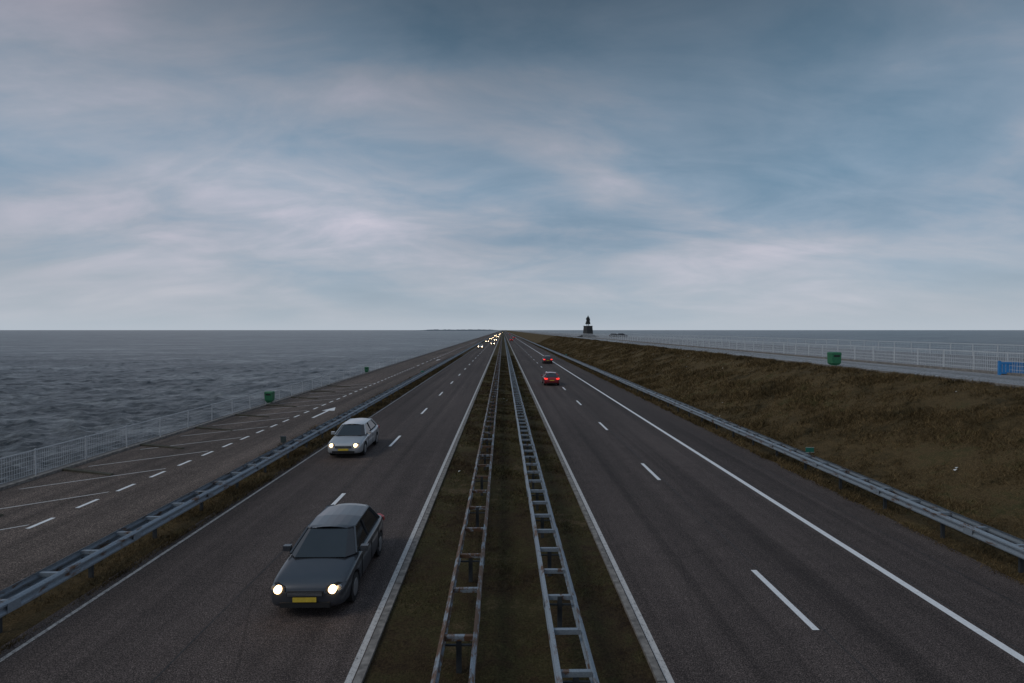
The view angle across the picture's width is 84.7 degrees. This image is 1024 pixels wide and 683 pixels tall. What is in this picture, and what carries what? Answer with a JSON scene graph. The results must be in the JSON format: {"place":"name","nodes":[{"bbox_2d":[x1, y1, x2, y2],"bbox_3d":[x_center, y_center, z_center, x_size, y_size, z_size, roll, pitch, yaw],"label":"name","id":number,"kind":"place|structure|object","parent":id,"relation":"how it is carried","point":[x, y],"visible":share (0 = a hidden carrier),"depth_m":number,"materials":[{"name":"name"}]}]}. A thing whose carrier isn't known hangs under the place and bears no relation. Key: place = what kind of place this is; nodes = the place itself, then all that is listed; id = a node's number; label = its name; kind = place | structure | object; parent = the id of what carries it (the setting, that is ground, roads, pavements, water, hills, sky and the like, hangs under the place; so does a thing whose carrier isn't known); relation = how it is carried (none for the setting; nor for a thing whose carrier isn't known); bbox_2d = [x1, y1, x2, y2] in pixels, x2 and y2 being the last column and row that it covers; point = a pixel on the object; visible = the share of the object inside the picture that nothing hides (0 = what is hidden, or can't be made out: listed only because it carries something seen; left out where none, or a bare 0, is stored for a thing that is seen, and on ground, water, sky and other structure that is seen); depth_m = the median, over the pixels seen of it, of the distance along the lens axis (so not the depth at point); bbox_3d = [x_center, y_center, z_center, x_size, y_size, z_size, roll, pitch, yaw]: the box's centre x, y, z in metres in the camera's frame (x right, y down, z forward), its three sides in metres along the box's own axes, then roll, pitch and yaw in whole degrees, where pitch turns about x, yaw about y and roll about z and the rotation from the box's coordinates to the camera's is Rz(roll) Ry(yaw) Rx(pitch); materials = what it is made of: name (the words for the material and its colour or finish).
{"place":"outdoors","nodes":[
{"label":"outdoors","id":0,"kind":"place"},
{"bbox_2d":[0,334,488,485],"bbox_3d":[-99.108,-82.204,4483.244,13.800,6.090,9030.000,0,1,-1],"label":"dike slope","id":1,"kind":"structure","parent":0,"point":[164,434],"depth_m":32.98,"materials":[{"name":"grey stone"}]},
{"bbox_2d":[0,332,494,483],"bbox_3d":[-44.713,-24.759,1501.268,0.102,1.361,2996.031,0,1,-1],"label":"fence","id":2,"kind":"object","parent":1,"relation":"on","point":[178,416],"visible":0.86,"depth_m":32.57,"materials":[{"name":"metal"}]},
{"bbox_2d":[264,391,274,402],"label":"litter bin","id":3,"kind":"object","parent":1,"relation":"on","point":[269,396],"visible":0.96,"depth_m":48.48,"materials":[{"name":"green plastic"}]},
{"bbox_2d":[0,331,500,653],"bbox_3d":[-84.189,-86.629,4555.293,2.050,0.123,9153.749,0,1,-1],"label":"grass verge","id":4,"kind":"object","parent":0,"point":[18,627],"depth_m":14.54,"materials":[{"name":"plant"}]},
{"bbox_2d":[0,332,498,632],"bbox_3d":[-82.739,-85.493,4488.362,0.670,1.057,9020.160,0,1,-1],"label":"guard rail","id":5,"kind":"object","parent":4,"relation":"on","point":[20,593],"visible":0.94,"depth_m":16.89,"materials":[{"name":"metal"}]},
{"bbox_2d":[280,436,285,444],"bbox_3d":[-11.764,5.340,28.930,0.300,0.940,0.120,0,1,-1],"label":"roadside cabinet","id":6,"kind":"object","parent":4,"relation":"on","point":[283,439],"visible":0.77,"depth_m":28.87,"materials":[{"name":"metal"}]},
{"bbox_2d":[0,330,501,590],"bbox_3d":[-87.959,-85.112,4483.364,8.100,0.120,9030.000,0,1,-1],"label":"parallel service road","id":7,"kind":"structure","parent":0,"point":[70,528],"depth_m":24.36,"materials":[{"name":"grey asphalt"}]},
{"bbox_2d":[0,385,349,516],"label":"bay divider kerb","id":8,"kind":"structure","parent":7,"relation":"on","point":[105,473],"depth_m":30.95,"materials":[{"name":"grey concrete"}]},
{"bbox_2d":[0,341,475,529],"bbox_3d":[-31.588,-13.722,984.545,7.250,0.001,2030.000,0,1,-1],"label":"parking markings","id":9,"kind":"object","parent":7,"relation":"on","point":[330,409],"visible":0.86,"depth_m":26.89,"materials":[{"name":"paint"}]},
{"bbox_2d":[0,330,502,682],"bbox_3d":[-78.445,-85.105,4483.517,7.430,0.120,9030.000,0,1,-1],"label":"motorway carriageway","id":10,"kind":"structure","parent":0,"point":[150,622],"depth_m":13.76,"materials":[{"name":"grey asphalt"}]},
{"bbox_2d":[271,503,384,607],"bbox_3d":[-4.614,5.366,14.655,2.080,1.468,4.550,0,1,-1],"label":"car","id":11,"kind":"object","parent":10,"relation":"on","point":[335,549],"visible":1,"depth_m":13.52,"materials":[{"name":"paint"}]},
{"bbox_2d":[328,418,378,454],"bbox_3d":[-8.434,5.044,30.193,2.080,1.478,4.550,0,1,-1],"label":"car","id":12,"kind":"object","parent":10,"relation":"on","point":[359,435],"visible":1,"depth_m":29.11,"materials":[{"name":"silver paint"}]},
{"bbox_2d":[363,331,655,682],"bbox_3d":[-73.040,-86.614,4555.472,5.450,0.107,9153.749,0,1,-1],"label":"grass median","id":13,"kind":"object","parent":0,"point":[409,629],"depth_m":13.58,"materials":[{"name":"plant"}]},
{"bbox_2d":[431,332,502,682],"bbox_3d":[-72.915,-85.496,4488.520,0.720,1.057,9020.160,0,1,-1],"label":"guard rail","id":14,"kind":"object","parent":13,"relation":"on","point":[457,638],"visible":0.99,"depth_m":14.17,"materials":[{"name":"metal"}]},
{"bbox_2d":[503,333,598,682],"bbox_3d":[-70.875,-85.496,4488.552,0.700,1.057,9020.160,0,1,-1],"label":"guard rail","id":15,"kind":"object","parent":13,"relation":"on","point":[590,672],"visible":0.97,"depth_m":13.43,"materials":[{"name":"metal"}]},
{"bbox_2d":[0,330,1023,484],"bbox_3d":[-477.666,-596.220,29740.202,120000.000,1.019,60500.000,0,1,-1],"label":"water","id":16,"kind":"structure","parent":0,"point":[58,386],"depth_m":177.82,"materials":[{"name":"grey liquid"}]},
{"bbox_2d":[417,329,499,330],"bbox_3d":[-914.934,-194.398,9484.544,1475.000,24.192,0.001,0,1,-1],"label":"distant coast","id":17,"kind":"structure","parent":16,"relation":"in","point":[459,330],"depth_m":9485.42},
{"bbox_2d":[0,0,1023,329],"label":"sky","id":18,"kind":"structure","parent":0,"point":[165,164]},
{"bbox_2d":[503,330,1023,682],"bbox_3d":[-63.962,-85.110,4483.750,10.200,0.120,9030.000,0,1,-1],"label":"motorway carriageway","id":19,"kind":"structure","parent":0,"point":[712,607],"depth_m":15.21,"materials":[{"name":"grey asphalt"}]},
{"bbox_2d":[0,333,1023,682],"bbox_3d":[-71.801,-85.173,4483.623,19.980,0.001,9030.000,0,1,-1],"label":"road markings","id":20,"kind":"object","parent":19,"relation":"on","point":[648,633],"visible":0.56,"depth_m":14.64,"materials":[{"name":"paint"}]},
{"bbox_2d":[541,356,551,363],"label":"car","id":21,"kind":"object","parent":19,"relation":"on","point":[546,359],"visible":1,"depth_m":106.51,"materials":[{"name":"paint"}]},
{"bbox_2d":[541,372,558,384],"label":"car","id":22,"kind":"object","parent":19,"relation":"on","point":[550,377],"visible":1,"depth_m":64.45,"materials":[{"name":"red paint"}]},
{"bbox_2d":[504,330,1023,585],"bbox_3d":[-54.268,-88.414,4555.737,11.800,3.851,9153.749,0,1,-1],"label":"grass embankment","id":23,"kind":"structure","parent":0,"point":[918,459],"depth_m":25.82,"materials":[{"name":"plant"}]},
{"bbox_2d":[506,331,1023,572],"bbox_3d":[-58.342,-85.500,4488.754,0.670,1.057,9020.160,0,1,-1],"label":"guard rail","id":24,"kind":"object","parent":23,"relation":"on","point":[999,539],"visible":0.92,"depth_m":20.89,"materials":[{"name":"metal"}]},
{"bbox_2d":[805,447,813,453],"bbox_3d":[13.737,5.221,25.936,0.400,0.700,0.040,0,1,-1],"label":"marker sign","id":25,"kind":"object","parent":24,"relation":"attached to","point":[809,450],"visible":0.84,"depth_m":25.92,"materials":[{"name":"metal"}]},
{"bbox_2d":[507,330,1023,385],"bbox_3d":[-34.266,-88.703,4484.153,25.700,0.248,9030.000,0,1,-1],"label":"dike crest road","id":26,"kind":"structure","parent":0,"point":[976,376],"depth_m":54.48,"materials":[{"name":"grey asphalt"}]},
{"bbox_2d":[577,316,598,336],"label":"statue on plinth","id":27,"kind":"object","parent":26,"relation":"on","point":[588,330],"visible":1,"depth_m":218.53,"materials":[{"name":"grey stone"}]},
{"bbox_2d":[508,330,1023,387],"bbox_3d":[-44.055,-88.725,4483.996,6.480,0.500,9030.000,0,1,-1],"label":"concrete kerb","id":28,"kind":"structure","parent":26,"relation":"on","point":[955,369],"depth_m":43.89,"materials":[{"name":"grey concrete"}]},
{"bbox_2d":[510,330,1023,372],"bbox_3d":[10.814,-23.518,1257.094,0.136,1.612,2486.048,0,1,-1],"label":"fence","id":29,"kind":"object","parent":26,"relation":"on","point":[825,347],"visible":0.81,"depth_m":49.71,"materials":[{"name":"metal"}]},
{"bbox_2d":[827,352,841,365],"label":"litter bin","id":30,"kind":"object","parent":26,"relation":"on","point":[833,358],"visible":0.91,"depth_m":42.61,"materials":[{"name":"green plastic"}]},
{"bbox_2d":[997,361,1023,374],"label":"blue barrier","id":31,"kind":"object","parent":26,"relation":"on","point":[1003,367],"visible":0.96,"depth_m":34.37,"materials":[{"name":"paint"}]},
{"label":"ground","id":32,"kind":"structure","parent":0,"visible":0},
{"bbox_2d":[0,333,665,682],"bbox_3d":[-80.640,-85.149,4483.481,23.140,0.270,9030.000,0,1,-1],"label":"concrete kerb","id":33,"kind":"structure","parent":32,"relation":"on","point":[361,673],"depth_m":16.96,"materials":[{"name":"grey concrete"}]}
]}

